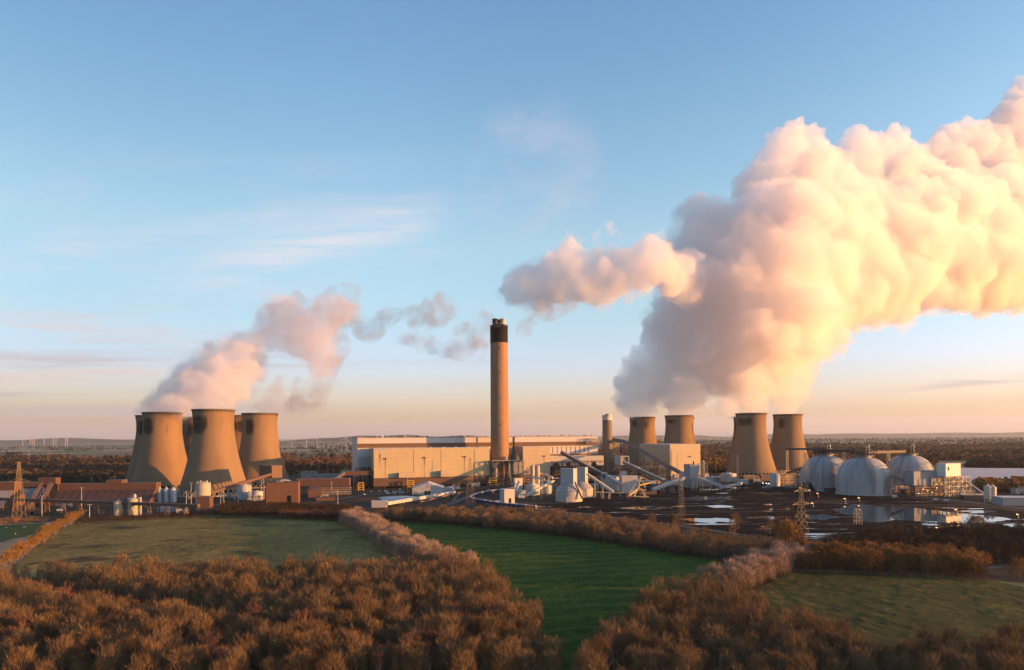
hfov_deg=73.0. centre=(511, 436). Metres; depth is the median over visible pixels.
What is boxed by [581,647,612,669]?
bare tree
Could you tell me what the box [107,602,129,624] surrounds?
bare tree
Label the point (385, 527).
willow tree
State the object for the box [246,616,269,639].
bare tree
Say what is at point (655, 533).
hedgerow tree
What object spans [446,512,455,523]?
hedgerow tree
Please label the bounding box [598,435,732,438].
hills
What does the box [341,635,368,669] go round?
bare tree
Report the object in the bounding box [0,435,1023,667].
ground
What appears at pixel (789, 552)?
willow tree
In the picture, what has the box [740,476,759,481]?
shed
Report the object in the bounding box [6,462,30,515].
pylon
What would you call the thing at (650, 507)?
pool
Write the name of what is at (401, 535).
willow tree
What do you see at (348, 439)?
hills
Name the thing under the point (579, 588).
crop field
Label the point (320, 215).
sky
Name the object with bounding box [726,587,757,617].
bare tree
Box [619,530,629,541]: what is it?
hedgerow tree
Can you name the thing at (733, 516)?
bare tree
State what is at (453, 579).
bare tree
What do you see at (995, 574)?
works ground
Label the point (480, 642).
bare tree
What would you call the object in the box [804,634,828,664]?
bare tree
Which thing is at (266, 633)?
bare tree
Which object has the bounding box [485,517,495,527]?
hedgerow tree
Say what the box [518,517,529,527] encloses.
hedgerow tree
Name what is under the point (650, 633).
bare tree
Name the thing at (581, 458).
machine hall
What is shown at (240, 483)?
conveyor
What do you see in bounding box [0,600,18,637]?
bare tree
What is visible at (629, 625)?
bare tree
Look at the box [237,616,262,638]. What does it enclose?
bare tree
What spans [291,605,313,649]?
birch tree
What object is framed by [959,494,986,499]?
shed
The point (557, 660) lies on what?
bare tree
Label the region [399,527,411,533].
willow tree
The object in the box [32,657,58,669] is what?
bare tree
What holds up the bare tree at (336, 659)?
on the ground at (23, 449)
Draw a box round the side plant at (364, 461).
[342,456,371,486]
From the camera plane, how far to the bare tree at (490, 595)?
274.07 m
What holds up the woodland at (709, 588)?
on the ground at (23, 449)
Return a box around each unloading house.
[500,488,514,502]
[513,478,522,489]
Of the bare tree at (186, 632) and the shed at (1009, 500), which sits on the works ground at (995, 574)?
the shed at (1009, 500)
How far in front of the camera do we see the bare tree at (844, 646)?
218.86 m
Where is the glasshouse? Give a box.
[961,468,1023,481]
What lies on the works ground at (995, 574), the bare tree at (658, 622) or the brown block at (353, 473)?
the brown block at (353, 473)
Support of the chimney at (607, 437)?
on the ground at (23, 449)
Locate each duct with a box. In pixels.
[532,476,544,491]
[544,473,553,493]
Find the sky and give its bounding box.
[0,0,1023,439]
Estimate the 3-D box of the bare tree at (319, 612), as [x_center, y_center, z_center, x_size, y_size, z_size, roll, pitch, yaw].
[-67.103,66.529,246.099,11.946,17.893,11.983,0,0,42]
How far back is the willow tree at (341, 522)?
597.72 m
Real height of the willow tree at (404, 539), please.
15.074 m
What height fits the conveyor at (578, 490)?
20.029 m
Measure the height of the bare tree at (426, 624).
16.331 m
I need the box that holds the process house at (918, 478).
[904,470,948,496]
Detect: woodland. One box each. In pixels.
[0,441,351,454]
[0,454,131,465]
[0,462,127,473]
[0,544,548,669]
[281,452,351,467]
[286,458,351,469]
[421,503,680,544]
[578,568,1022,669]
[598,436,1023,444]
[599,441,1023,465]
[704,457,726,468]
[793,540,995,577]
[822,520,1023,565]
[963,456,1023,467]
[974,476,1023,491]
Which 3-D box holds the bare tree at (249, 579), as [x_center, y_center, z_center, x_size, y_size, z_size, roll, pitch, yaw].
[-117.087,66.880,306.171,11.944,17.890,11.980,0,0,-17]
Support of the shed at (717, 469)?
on the ground at (23, 449)
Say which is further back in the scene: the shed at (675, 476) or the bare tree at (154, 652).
the shed at (675, 476)
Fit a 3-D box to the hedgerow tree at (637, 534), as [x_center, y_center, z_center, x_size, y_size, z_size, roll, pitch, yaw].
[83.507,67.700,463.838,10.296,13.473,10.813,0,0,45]
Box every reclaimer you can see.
[596,477,655,497]
[762,483,774,489]
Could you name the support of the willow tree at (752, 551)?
on the wood floor at (611, 667)
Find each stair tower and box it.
[526,467,530,483]
[612,443,618,475]
[699,460,707,485]
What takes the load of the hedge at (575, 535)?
on the ground at (23, 449)
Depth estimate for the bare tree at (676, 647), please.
211.52 m
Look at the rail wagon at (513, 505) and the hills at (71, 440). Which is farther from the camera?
the hills at (71, 440)
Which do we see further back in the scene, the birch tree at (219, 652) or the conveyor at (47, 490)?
the conveyor at (47, 490)
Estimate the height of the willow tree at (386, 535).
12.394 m
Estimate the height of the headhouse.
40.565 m
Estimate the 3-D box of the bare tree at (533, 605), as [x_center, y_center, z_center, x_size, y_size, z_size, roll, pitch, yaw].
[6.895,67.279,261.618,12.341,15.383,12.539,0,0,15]
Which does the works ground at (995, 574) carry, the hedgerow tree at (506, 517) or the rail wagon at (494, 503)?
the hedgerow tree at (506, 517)
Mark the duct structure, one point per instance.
(515, 468)
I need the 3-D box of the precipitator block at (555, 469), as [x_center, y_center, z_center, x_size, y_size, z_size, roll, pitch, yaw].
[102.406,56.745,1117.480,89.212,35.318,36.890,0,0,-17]
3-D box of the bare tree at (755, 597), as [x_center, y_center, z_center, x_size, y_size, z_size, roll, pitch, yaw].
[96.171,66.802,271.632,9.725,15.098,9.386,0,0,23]
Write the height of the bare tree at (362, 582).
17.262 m
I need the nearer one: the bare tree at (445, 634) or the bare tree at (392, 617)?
the bare tree at (445, 634)
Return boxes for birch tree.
[0,625,20,650]
[13,611,33,640]
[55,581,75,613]
[69,634,86,666]
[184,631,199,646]
[198,628,221,667]
[215,645,232,668]
[247,601,265,621]
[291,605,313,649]
[371,644,386,669]
[400,572,417,594]
[419,645,436,669]
[422,625,433,663]
[447,600,464,619]
[447,610,464,633]
[479,593,494,634]
[598,630,617,667]
[769,625,787,666]
[995,620,1013,641]
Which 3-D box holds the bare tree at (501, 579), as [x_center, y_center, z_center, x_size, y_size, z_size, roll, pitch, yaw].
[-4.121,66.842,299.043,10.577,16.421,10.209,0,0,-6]
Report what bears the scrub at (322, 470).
on the ground at (23, 449)
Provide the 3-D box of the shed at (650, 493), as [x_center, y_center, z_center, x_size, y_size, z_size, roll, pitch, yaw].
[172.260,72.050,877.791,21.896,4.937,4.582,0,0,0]
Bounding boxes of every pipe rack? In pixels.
[526,480,555,491]
[609,462,667,482]
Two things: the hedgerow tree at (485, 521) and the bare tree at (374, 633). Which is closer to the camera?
the bare tree at (374, 633)
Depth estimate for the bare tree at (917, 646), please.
217.26 m
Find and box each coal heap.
[743,481,768,485]
[758,487,796,490]
[796,481,815,490]
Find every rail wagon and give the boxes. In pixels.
[491,501,498,505]
[498,502,506,506]
[507,503,515,507]
[516,504,525,507]
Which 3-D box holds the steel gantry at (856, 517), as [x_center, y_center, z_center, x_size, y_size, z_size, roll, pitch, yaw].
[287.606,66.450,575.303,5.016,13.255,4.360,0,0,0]
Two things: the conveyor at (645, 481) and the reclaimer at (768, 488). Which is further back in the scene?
the reclaimer at (768, 488)
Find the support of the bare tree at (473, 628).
on the wood floor at (258, 666)
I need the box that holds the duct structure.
[490,453,523,485]
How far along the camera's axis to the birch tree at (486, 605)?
262.05 m
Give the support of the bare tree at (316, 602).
on the wood floor at (258, 666)
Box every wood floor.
[0,571,546,669]
[586,559,1021,669]
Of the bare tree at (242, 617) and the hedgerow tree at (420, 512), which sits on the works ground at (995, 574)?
the hedgerow tree at (420, 512)
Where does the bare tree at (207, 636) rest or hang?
on the wood floor at (258, 666)
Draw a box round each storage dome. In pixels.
[800,444,843,490]
[835,445,891,495]
[885,444,935,490]
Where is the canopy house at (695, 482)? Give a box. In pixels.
[688,478,702,489]
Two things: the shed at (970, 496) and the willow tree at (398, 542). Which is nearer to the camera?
the willow tree at (398, 542)
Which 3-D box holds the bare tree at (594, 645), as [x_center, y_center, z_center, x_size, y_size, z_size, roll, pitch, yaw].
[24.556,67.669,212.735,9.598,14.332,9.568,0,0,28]
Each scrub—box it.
[0,467,128,477]
[0,472,126,484]
[0,516,50,524]
[78,511,216,523]
[286,466,340,475]
[388,508,427,519]
[676,532,792,557]
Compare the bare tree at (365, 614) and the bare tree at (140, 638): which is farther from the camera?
the bare tree at (365, 614)
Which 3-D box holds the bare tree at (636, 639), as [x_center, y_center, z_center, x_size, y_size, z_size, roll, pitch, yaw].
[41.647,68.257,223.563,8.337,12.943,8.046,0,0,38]
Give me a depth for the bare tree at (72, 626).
235.63 m
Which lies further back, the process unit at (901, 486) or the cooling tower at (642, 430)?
the cooling tower at (642, 430)
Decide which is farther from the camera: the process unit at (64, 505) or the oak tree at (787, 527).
the process unit at (64, 505)
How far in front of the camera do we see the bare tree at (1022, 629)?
231.32 m
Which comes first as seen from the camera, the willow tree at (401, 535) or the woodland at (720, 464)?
the willow tree at (401, 535)
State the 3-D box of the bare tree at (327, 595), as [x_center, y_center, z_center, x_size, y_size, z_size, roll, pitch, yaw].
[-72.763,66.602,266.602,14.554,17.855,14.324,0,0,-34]
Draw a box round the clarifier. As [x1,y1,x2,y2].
[379,496,415,500]
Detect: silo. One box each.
[113,500,122,515]
[127,494,141,515]
[195,480,210,509]
[530,465,534,483]
[535,465,539,484]
[556,468,581,501]
[576,467,592,497]
[983,484,991,501]
[989,485,996,501]
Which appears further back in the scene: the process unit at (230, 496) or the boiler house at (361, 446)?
the boiler house at (361, 446)
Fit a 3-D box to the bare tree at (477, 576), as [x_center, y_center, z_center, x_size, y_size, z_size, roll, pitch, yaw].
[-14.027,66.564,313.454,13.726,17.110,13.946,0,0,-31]
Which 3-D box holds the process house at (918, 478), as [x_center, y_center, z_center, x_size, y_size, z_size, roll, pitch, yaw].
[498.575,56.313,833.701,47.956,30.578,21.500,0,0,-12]
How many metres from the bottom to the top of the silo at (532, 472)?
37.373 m
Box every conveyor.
[0,497,199,516]
[26,482,44,509]
[40,482,52,506]
[211,473,271,503]
[335,472,344,477]
[386,491,455,504]
[525,480,553,499]
[560,451,606,484]
[574,481,582,498]
[586,473,613,498]
[607,475,623,489]
[612,438,680,480]
[623,461,665,487]
[633,480,647,491]
[651,476,685,491]
[698,477,723,490]
[724,482,742,490]
[785,448,824,484]
[786,467,801,481]
[824,449,862,452]
[871,450,907,465]
[890,474,910,494]
[956,476,983,493]
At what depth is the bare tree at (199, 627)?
233.61 m
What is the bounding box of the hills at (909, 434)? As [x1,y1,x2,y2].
[730,432,1023,436]
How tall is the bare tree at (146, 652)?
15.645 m
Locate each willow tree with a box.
[339,510,349,523]
[345,511,358,525]
[349,514,358,527]
[355,518,364,532]
[358,519,371,536]
[363,519,376,535]
[367,524,382,543]
[376,525,390,536]
[376,529,392,548]
[378,534,389,548]
[384,536,397,552]
[388,540,396,553]
[391,529,401,536]
[391,538,408,555]
[394,541,408,559]
[396,531,410,538]
[396,537,410,556]
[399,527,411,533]
[402,538,416,559]
[404,541,416,558]
[410,534,426,541]
[410,541,426,556]
[414,547,428,562]
[415,543,432,561]
[419,550,435,563]
[428,541,444,555]
[437,545,454,554]
[442,552,460,564]
[461,549,481,569]
[464,557,479,572]
[695,565,714,581]
[705,560,726,587]
[720,558,742,583]
[724,567,737,584]
[727,566,743,589]
[728,561,750,578]
[728,569,746,587]
[730,555,743,562]
[736,568,753,587]
[737,565,756,588]
[741,554,763,577]
[741,560,761,584]
[743,551,760,556]
[743,560,764,582]
[744,547,762,554]
[744,556,768,582]
[746,565,763,583]
[757,559,776,580]
[760,555,776,579]
[761,548,783,564]
[769,546,790,569]
[769,555,782,574]
[770,540,782,548]
[770,550,791,573]
[771,555,786,575]
[773,549,793,571]
[777,545,795,566]
[783,540,801,557]
[784,550,794,569]
[790,543,807,568]
[797,543,811,564]
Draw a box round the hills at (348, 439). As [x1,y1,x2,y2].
[280,435,483,441]
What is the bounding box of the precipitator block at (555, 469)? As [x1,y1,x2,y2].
[550,461,604,483]
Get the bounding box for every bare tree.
[0,568,13,588]
[0,594,12,609]
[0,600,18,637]
[0,603,10,632]
[0,606,32,646]
[0,637,15,669]
[1,640,41,669]
[2,604,18,630]
[4,625,38,662]
[8,612,33,636]
[11,605,35,644]
[11,646,32,669]
[17,579,52,607]
[19,602,42,625]
[25,612,54,651]
[32,613,57,642]
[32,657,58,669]
[38,608,68,642]
[38,614,61,647]
[41,588,71,613]
[43,632,80,669]
[54,611,88,637]
[57,617,86,659]
[57,627,79,667]
[59,630,87,669]
[65,610,92,633]
[69,648,94,669]
[72,598,99,622]
[75,622,104,669]
[77,586,112,617]
[77,634,99,661]
[86,620,104,632]
[91,624,120,652]
[91,639,129,669]
[93,630,123,664]
[94,591,115,621]
[96,611,120,643]
[105,593,135,620]
[106,617,135,644]
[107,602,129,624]
[112,632,141,669]
[116,624,137,665]
[121,628,151,664]
[123,608,149,632]
[124,608,143,626]
[124,623,149,651]
[125,649,161,669]
[132,637,160,669]
[134,635,169,669]
[136,568,165,598]
[136,616,163,648]
[140,624,171,664]
[144,629,173,664]
[148,598,177,621]
[150,611,179,640]
[150,622,179,646]
[153,628,187,668]
[161,641,202,669]
[168,615,191,644]
[176,639,199,669]
[177,604,197,620]
[177,623,194,642]
[182,611,202,633]
[187,604,214,641]
[188,616,216,644]
[188,640,213,669]
[196,629,220,667]
[197,628,223,661]
[204,572,231,603]
[209,606,230,634]
[210,655,238,669]
[212,644,233,669]
[213,628,235,654]
[221,644,250,669]
[226,631,263,669]
[227,639,254,669]
[233,575,259,606]
[235,611,262,638]
[236,571,260,597]
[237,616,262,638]
[241,618,275,652]
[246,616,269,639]
[250,623,275,656]
[251,619,286,669]
[257,619,298,664]
[259,654,287,669]
[264,606,287,626]
[264,632,292,669]
[276,597,296,622]
[278,625,316,669]
[280,646,312,669]
[282,609,307,625]
[289,614,310,638]
[290,638,324,669]
[292,598,314,614]
[292,606,315,635]
[296,618,314,643]
[297,622,327,669]
[300,614,334,652]
[304,594,337,615]
[305,629,335,663]
[306,590,341,615]
[311,584,334,612]
[311,598,335,629]
[311,640,332,669]
[313,633,346,669]
[316,651,347,669]
[317,631,344,649]
[320,619,336,638]
[321,646,352,669]
[323,596,343,621]
[324,569,343,595]
[325,609,351,633]
[331,605,363,642]
[333,621,368,665]
[337,626,366,669]
[338,586,366,628]
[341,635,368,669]
[349,598,368,625]
[350,603,374,632]
[351,632,377,668]
[352,574,372,593]
[352,595,384,628]
[355,583,376,609]
[359,615,386,652]
[359,619,385,647]
[360,593,383,623]
[369,642,393,669]
[373,605,397,625]
[379,580,396,602]
[379,610,406,644]
[382,593,403,624]
[383,622,406,651]
[388,590,412,613]
[390,640,415,669]
[393,602,415,629]
[395,627,423,663]
[396,639,416,669]
[400,621,420,649]
[401,645,429,669]
[406,575,426,611]
[406,621,426,653]
[411,636,433,669]
[414,613,440,651]
[426,607,451,652]
[429,583,456,608]
[430,607,455,639]
[432,621,462,666]
[433,638,457,669]
[434,610,469,647]
[436,599,466,627]
[437,638,467,669]
[444,645,476,669]
[445,571,473,598]
[458,635,481,669]
[460,612,487,640]
[465,588,489,617]
[465,633,484,667]
[466,567,491,594]
[473,615,500,638]
[474,570,501,595]
[476,634,503,665]
[476,652,496,669]
[478,590,499,615]
[478,639,503,669]
[479,607,505,641]
[480,629,500,657]
[485,574,511,605]
[485,594,515,635]
[490,636,516,669]
[491,574,512,600]
[491,615,521,643]
[492,633,522,666]
[499,599,520,639]
[502,637,525,668]
[508,599,524,627]
[511,645,543,669]
[516,626,543,652]
[519,598,545,630]
[520,610,544,637]
[536,634,565,667]
[537,648,563,669]
[570,639,597,669]
[579,633,608,668]
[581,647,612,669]
[591,632,613,666]
[595,617,630,665]
[621,616,655,651]
[621,642,643,669]
[622,603,650,631]
[629,628,650,657]
[630,648,658,669]
[635,585,656,613]
[637,628,662,651]
[644,644,674,669]
[647,514,656,523]
[648,609,672,640]
[649,588,672,618]
[650,629,676,668]
[667,607,693,641]
[668,644,705,669]
[669,641,699,669]
[670,624,689,647]
[671,513,679,526]
[671,590,689,616]
[674,634,696,669]
[680,602,699,630]
[699,618,729,665]
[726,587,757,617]
[727,512,741,526]
[728,635,757,669]
[729,603,751,636]
[745,619,766,648]
[749,590,768,614]
[761,645,791,669]
[764,520,774,530]
[769,622,793,652]
[779,622,809,669]
[786,650,818,669]
[792,604,816,629]
[793,610,817,639]
[794,627,819,652]
[800,612,825,639]
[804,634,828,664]
[809,612,836,646]
[817,642,843,669]
[822,628,847,658]
[833,614,851,641]
[834,626,871,661]
[842,639,869,669]
[849,647,878,669]
[852,637,884,669]
[892,636,919,666]
[893,635,927,661]
[911,624,943,664]
[917,649,944,669]
[931,641,962,669]
[938,622,968,656]
[946,648,978,669]
[961,637,986,666]
[969,627,1007,667]
[973,649,1004,669]
[974,636,997,665]
[982,647,1007,669]
[984,652,1015,669]
[991,634,1023,669]
[997,618,1023,645]
[1002,653,1023,669]
[1016,617,1023,639]
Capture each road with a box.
[123,502,321,509]
[335,484,526,499]
[447,496,468,503]
[901,495,1023,508]
[950,564,1021,569]
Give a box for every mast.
[736,455,738,482]
[804,453,808,491]
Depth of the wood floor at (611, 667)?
241.55 m
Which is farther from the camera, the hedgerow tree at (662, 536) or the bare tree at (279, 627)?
the hedgerow tree at (662, 536)
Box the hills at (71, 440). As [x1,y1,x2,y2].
[0,438,134,443]
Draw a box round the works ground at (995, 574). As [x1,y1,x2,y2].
[0,472,1023,582]
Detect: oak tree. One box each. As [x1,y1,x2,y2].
[770,518,808,546]
[792,536,809,550]
[806,539,827,560]
[825,549,845,569]
[826,539,849,564]
[858,544,885,572]
[884,545,906,566]
[904,549,924,570]
[937,547,964,572]
[960,554,981,576]
[966,514,987,526]
[1008,557,1023,577]
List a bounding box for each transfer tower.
[605,475,618,490]
[936,463,970,496]
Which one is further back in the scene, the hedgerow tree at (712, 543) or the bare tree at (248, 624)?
the hedgerow tree at (712, 543)
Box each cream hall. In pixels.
[370,446,490,488]
[509,446,550,483]
[640,443,700,480]
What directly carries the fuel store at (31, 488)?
on the works ground at (995, 574)
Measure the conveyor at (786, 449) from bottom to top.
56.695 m
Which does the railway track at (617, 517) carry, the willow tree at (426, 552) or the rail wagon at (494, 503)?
the rail wagon at (494, 503)
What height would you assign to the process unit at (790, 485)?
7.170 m
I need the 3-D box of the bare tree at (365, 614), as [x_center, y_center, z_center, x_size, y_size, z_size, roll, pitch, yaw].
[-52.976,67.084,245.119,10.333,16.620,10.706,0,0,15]
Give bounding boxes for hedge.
[216,501,353,520]
[277,509,340,520]
[385,516,713,560]
[792,566,990,580]
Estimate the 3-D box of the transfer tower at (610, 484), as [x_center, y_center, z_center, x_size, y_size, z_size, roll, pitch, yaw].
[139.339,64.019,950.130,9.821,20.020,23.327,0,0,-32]
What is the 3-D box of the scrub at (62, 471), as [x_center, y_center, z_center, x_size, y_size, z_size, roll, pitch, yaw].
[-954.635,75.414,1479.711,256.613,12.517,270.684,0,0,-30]
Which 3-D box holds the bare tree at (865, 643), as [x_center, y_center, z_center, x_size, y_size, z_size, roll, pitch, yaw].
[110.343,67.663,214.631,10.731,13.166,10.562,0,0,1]
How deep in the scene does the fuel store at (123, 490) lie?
807.57 m
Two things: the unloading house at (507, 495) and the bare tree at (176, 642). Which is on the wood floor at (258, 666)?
the bare tree at (176, 642)
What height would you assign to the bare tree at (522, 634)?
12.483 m
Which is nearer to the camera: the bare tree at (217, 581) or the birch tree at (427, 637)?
the birch tree at (427, 637)
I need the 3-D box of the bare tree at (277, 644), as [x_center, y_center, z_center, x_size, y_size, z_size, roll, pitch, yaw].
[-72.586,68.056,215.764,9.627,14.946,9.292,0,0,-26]
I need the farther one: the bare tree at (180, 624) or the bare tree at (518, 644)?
the bare tree at (180, 624)
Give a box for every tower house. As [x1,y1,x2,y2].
[679,471,683,486]
[684,461,698,487]
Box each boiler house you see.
[352,435,512,485]
[512,434,599,455]
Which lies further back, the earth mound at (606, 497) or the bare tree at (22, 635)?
the earth mound at (606, 497)
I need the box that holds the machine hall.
[550,455,603,481]
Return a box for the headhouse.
[259,465,281,495]
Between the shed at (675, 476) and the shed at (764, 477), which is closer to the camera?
the shed at (675, 476)
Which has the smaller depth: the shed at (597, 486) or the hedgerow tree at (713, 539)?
the hedgerow tree at (713, 539)
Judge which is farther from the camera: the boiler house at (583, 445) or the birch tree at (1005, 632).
the boiler house at (583, 445)
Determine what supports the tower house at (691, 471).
on the ground at (23, 449)
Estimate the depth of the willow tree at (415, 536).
444.16 m
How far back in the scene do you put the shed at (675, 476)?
1044.43 m
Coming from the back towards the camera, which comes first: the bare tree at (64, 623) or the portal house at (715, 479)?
the portal house at (715, 479)
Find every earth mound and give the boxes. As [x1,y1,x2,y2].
[338,497,380,500]
[468,497,499,499]
[586,496,642,498]
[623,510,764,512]
[781,500,866,502]
[876,504,991,506]
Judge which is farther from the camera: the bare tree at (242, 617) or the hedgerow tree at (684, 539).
the hedgerow tree at (684, 539)
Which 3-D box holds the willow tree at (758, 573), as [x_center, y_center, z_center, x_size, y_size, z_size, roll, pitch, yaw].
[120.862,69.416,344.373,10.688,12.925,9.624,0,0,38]
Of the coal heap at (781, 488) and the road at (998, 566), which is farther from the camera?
the coal heap at (781, 488)
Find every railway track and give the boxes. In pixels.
[452,485,513,501]
[469,492,738,534]
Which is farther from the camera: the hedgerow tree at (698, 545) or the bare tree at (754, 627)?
the hedgerow tree at (698, 545)
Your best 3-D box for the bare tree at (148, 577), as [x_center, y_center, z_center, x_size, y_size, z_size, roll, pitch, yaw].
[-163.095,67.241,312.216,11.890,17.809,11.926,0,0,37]
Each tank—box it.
[157,487,162,501]
[163,487,169,501]
[170,487,176,501]
[238,484,251,499]
[252,490,262,498]
[525,483,539,495]
[541,485,551,493]
[721,473,735,481]
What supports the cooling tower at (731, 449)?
on the ground at (23, 449)
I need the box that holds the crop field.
[390,520,725,669]
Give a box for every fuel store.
[0,481,25,507]
[21,482,55,504]
[49,479,160,504]
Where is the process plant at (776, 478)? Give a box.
[770,470,794,485]
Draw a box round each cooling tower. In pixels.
[125,415,142,481]
[131,412,186,490]
[177,409,247,496]
[182,417,192,458]
[234,415,241,453]
[239,413,288,487]
[622,417,656,469]
[663,415,700,467]
[692,417,700,463]
[725,416,735,467]
[726,413,777,477]
[770,414,808,474]
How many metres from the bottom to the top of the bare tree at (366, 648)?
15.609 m
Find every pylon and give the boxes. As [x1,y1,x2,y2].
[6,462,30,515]
[465,458,474,504]
[678,474,685,523]
[793,484,810,536]
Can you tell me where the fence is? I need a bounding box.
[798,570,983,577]
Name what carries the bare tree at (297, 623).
on the wood floor at (258, 666)
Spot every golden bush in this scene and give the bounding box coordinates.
[1,556,12,565]
[3,550,15,561]
[15,545,26,557]
[728,523,739,537]
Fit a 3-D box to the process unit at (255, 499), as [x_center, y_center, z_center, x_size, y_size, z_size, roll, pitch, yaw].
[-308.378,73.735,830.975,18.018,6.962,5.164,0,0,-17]
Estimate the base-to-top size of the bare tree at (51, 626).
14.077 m
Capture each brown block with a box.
[197,495,213,512]
[266,479,299,503]
[296,478,350,495]
[343,471,372,488]
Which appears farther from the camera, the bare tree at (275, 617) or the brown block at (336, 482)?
the brown block at (336, 482)
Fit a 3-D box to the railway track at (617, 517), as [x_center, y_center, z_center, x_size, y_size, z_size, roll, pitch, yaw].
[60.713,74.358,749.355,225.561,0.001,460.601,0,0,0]
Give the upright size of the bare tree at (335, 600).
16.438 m
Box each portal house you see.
[615,456,628,474]
[706,476,719,488]
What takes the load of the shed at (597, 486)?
on the works ground at (995, 574)
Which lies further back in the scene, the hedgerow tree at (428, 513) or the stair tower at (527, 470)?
the stair tower at (527, 470)
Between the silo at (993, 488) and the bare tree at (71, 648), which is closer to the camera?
the bare tree at (71, 648)
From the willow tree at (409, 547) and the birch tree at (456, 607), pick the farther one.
the willow tree at (409, 547)
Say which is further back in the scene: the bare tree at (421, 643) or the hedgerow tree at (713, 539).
the hedgerow tree at (713, 539)
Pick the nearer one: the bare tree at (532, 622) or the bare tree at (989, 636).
the bare tree at (989, 636)
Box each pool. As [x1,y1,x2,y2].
[620,506,672,509]
[679,518,749,523]
[680,497,730,499]
[708,505,733,507]
[773,508,790,509]
[804,514,840,519]
[832,504,1009,522]
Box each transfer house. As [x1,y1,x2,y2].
[38,477,60,492]
[371,500,387,507]
[737,479,748,485]
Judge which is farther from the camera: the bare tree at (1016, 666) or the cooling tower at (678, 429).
the cooling tower at (678, 429)
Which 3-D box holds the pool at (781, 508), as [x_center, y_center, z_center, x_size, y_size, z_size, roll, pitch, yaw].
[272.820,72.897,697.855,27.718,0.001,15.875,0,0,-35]
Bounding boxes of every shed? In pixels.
[28,508,42,513]
[160,506,176,511]
[176,507,189,512]
[301,471,316,477]
[308,486,322,497]
[316,473,341,477]
[316,494,335,500]
[392,488,404,493]
[412,481,443,494]
[444,486,454,494]
[515,490,526,497]
[590,484,598,489]
[600,472,606,487]
[619,475,637,492]
[639,491,656,494]
[672,474,678,484]
[705,467,726,472]
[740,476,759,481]
[757,475,769,480]
[824,487,835,492]
[898,487,912,494]
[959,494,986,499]
[992,496,1023,505]
[1010,486,1023,493]
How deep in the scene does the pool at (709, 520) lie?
607.53 m
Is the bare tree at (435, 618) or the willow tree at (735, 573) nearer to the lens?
the bare tree at (435, 618)
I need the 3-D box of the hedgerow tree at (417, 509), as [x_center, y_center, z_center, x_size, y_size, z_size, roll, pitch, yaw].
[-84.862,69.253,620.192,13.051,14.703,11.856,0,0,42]
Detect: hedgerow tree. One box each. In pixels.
[380,507,391,518]
[392,508,402,519]
[403,507,412,517]
[413,506,422,519]
[416,507,425,518]
[423,508,433,518]
[438,512,447,523]
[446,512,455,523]
[457,513,467,524]
[468,513,479,524]
[482,517,491,526]
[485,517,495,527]
[499,514,511,526]
[508,515,520,527]
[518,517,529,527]
[527,517,538,529]
[537,516,548,529]
[538,520,547,531]
[544,524,552,533]
[555,519,567,532]
[572,525,579,534]
[580,519,591,533]
[581,524,590,535]
[586,523,600,535]
[592,522,605,541]
[600,523,610,538]
[609,526,624,540]
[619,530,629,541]
[628,529,642,547]
[650,528,662,543]
[650,537,659,549]
[654,529,668,544]
[656,530,671,546]
[659,539,670,550]
[667,534,681,552]
[672,531,687,546]
[678,534,689,548]
[683,535,697,550]
[685,527,699,537]
[691,537,706,556]
[702,542,715,558]
[703,540,717,554]
[708,536,718,550]
[721,538,731,550]
[728,540,739,552]
[745,540,754,549]
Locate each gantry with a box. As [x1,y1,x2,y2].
[355,482,363,490]
[405,480,413,486]
[487,478,496,485]
[854,508,861,524]
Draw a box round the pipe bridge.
[420,491,463,502]
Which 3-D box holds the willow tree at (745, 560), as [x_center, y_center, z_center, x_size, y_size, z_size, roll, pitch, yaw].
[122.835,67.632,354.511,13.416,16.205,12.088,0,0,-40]
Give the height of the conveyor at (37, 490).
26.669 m
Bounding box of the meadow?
[745,570,1023,658]
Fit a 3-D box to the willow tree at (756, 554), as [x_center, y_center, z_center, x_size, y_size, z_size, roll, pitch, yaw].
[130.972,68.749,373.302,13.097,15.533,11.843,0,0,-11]
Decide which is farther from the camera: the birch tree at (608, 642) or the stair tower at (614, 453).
the stair tower at (614, 453)
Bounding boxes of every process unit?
[56,503,71,506]
[187,492,195,499]
[221,493,236,498]
[247,495,262,500]
[351,476,361,487]
[781,483,796,487]
[793,478,799,486]
[893,485,907,492]
[957,490,974,497]
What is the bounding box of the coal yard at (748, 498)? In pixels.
[520,485,1023,538]
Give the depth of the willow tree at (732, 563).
346.22 m
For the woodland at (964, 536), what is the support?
on the ground at (23, 449)
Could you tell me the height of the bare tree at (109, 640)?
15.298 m
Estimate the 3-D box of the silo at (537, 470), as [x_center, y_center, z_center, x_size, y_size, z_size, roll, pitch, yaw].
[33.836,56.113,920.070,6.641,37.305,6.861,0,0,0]
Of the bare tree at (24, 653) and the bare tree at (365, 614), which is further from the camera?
the bare tree at (365, 614)
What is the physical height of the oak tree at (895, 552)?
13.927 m
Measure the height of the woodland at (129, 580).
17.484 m
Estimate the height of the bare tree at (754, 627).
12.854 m
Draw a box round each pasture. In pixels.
[0,523,44,541]
[13,514,413,578]
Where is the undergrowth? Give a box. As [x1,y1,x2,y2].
[741,571,791,595]
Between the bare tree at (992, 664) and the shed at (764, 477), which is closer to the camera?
the bare tree at (992, 664)
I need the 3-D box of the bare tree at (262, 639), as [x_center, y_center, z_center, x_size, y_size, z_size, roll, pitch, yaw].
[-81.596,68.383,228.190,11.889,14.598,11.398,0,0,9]
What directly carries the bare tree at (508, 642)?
on the wood floor at (258, 666)
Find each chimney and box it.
[490,318,508,484]
[602,414,612,474]
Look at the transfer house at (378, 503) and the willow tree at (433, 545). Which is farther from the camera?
the transfer house at (378, 503)

